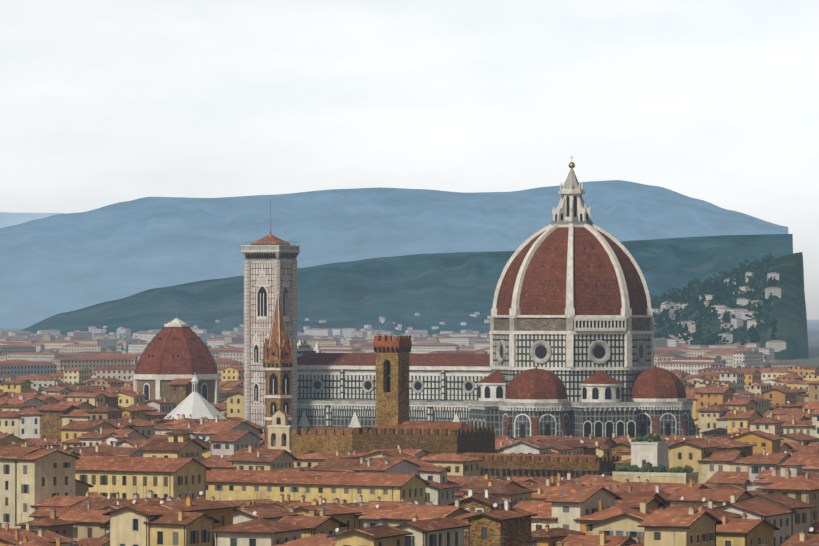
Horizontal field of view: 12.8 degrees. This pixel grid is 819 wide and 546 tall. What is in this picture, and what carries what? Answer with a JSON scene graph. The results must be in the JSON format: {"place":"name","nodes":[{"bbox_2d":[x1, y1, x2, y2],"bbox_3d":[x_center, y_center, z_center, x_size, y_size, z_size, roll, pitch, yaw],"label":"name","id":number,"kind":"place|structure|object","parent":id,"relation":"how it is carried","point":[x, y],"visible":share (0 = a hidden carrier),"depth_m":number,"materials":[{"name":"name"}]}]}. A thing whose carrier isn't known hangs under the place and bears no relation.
{"place":"outdoors","nodes":[
{"label":"outdoors","id":0,"kind":"place"},
{"bbox_2d":[19,234,792,336],"bbox_3d":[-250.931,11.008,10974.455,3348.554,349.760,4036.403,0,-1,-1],"label":"hills","id":1,"kind":"structure","parent":0,"point":[453,291],"depth_m":11288.03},
{"bbox_2d":[0,320,818,365],"bbox_3d":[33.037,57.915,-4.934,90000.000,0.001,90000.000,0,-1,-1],"label":"ground","id":2,"kind":"structure","parent":0,"point":[813,338],"depth_m":7625.94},
{"bbox_2d":[0,212,67,227],"bbox_3d":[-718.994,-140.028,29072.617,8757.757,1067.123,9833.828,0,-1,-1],"label":"ridge","id":3,"kind":"object","parent":2,"relation":"on","point":[9,219],"visible":0.04,"depth_m":33465.64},
{"bbox_2d":[133,318,218,404],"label":"domed chapel","id":4,"kind":"structure","parent":2,"relation":"on","point":[175,348],"depth_m":1540.95,"materials":[{"name":"tile"}]},
{"bbox_2d":[164,372,226,419],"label":"baptistery","id":5,"kind":"structure","parent":2,"relation":"on","point":[195,404],"depth_m":1371.89,"materials":[{"name":"stone"}]},
{"bbox_2d":[241,200,299,433],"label":"bell tower","id":6,"kind":"structure","parent":2,"relation":"on","point":[270,266],"depth_m":1323.64,"materials":[{"name":"stone"}]},
{"bbox_2d":[262,291,293,451],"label":"church spire","id":7,"kind":"structure","parent":2,"relation":"on","point":[277,360],"depth_m":1020.88,"materials":[{"name":"stone"}]},
{"bbox_2d":[0,331,770,392],"bbox_3d":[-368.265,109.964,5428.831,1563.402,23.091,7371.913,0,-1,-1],"label":"suburb trees","id":8,"kind":"object","parent":2,"relation":"on","point":[767,365],"depth_m":4327.60,"materials":[{"name":"green plant"}]},
{"bbox_2d":[0,180,787,327],"bbox_3d":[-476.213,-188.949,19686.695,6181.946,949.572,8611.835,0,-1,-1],"label":"mountain","id":9,"kind":"structure","parent":2,"relation":"on","point":[53,265],"depth_m":20765.29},
{"bbox_2d":[0,327,798,390],"bbox_3d":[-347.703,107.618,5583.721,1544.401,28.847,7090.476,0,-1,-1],"label":"suburbs","id":10,"kind":"object","parent":2,"relation":"on","point":[22,355],"visible":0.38,"depth_m":3709.36,"materials":[{"name":"paint"}]},
{"bbox_2d":[31,272,785,351],"bbox_3d":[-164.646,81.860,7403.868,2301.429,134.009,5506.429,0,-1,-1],"label":"hillside houses","id":11,"kind":"structure","parent":2,"relation":"on","point":[737,322],"depth_m":5427.00,"materials":[{"name":"paint"}]},
{"bbox_2d":[0,424,818,545],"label":"town","id":12,"kind":"object","parent":2,"relation":"on","point":[235,488],"visible":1,"depth_m":668.47,"materials":[{"name":"paint"}]},
{"bbox_2d":[615,433,693,472],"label":"rooftop garden plants","id":13,"kind":"object","parent":12,"relation":"on","point":[645,467],"visible":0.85,"depth_m":879.66,"materials":[{"name":"green plant"}]},
{"bbox_2d":[0,365,818,460],"bbox_3d":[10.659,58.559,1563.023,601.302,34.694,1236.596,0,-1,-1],"label":"town","id":14,"kind":"object","parent":2,"relation":"on","point":[748,412],"visible":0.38,"depth_m":1249.87,"materials":[{"name":"paint"}]},
{"bbox_2d":[292,321,618,479],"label":"fortified palace","id":15,"kind":"structure","parent":2,"relation":"on","point":[393,427],"depth_m":996.72,"materials":[{"name":"stone"}]},
{"bbox_2d":[297,157,698,437],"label":"cathedral","id":16,"kind":"structure","parent":2,"relation":"on","point":[571,332],"depth_m":1291.20,"materials":[{"name":"stone"}]},
{"bbox_2d":[653,252,808,359],"bbox_3d":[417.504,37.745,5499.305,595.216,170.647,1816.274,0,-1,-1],"label":"fiesole hills","id":17,"kind":"structure","parent":2,"relation":"on","point":[788,312],"depth_m":5297.52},
{"bbox_2d":[650,253,777,346],"bbox_3d":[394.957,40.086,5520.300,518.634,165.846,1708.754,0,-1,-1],"label":"hill trees","id":18,"kind":"object","parent":17,"relation":"on","point":[754,266],"visible":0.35,"depth_m":5523.13,"materials":[{"name":"green plant"}]},
{"bbox_2d":[0,0,818,319],"label":"sky","id":19,"kind":"structure","parent":0,"point":[103,103],"materials":[{"name":"white"}]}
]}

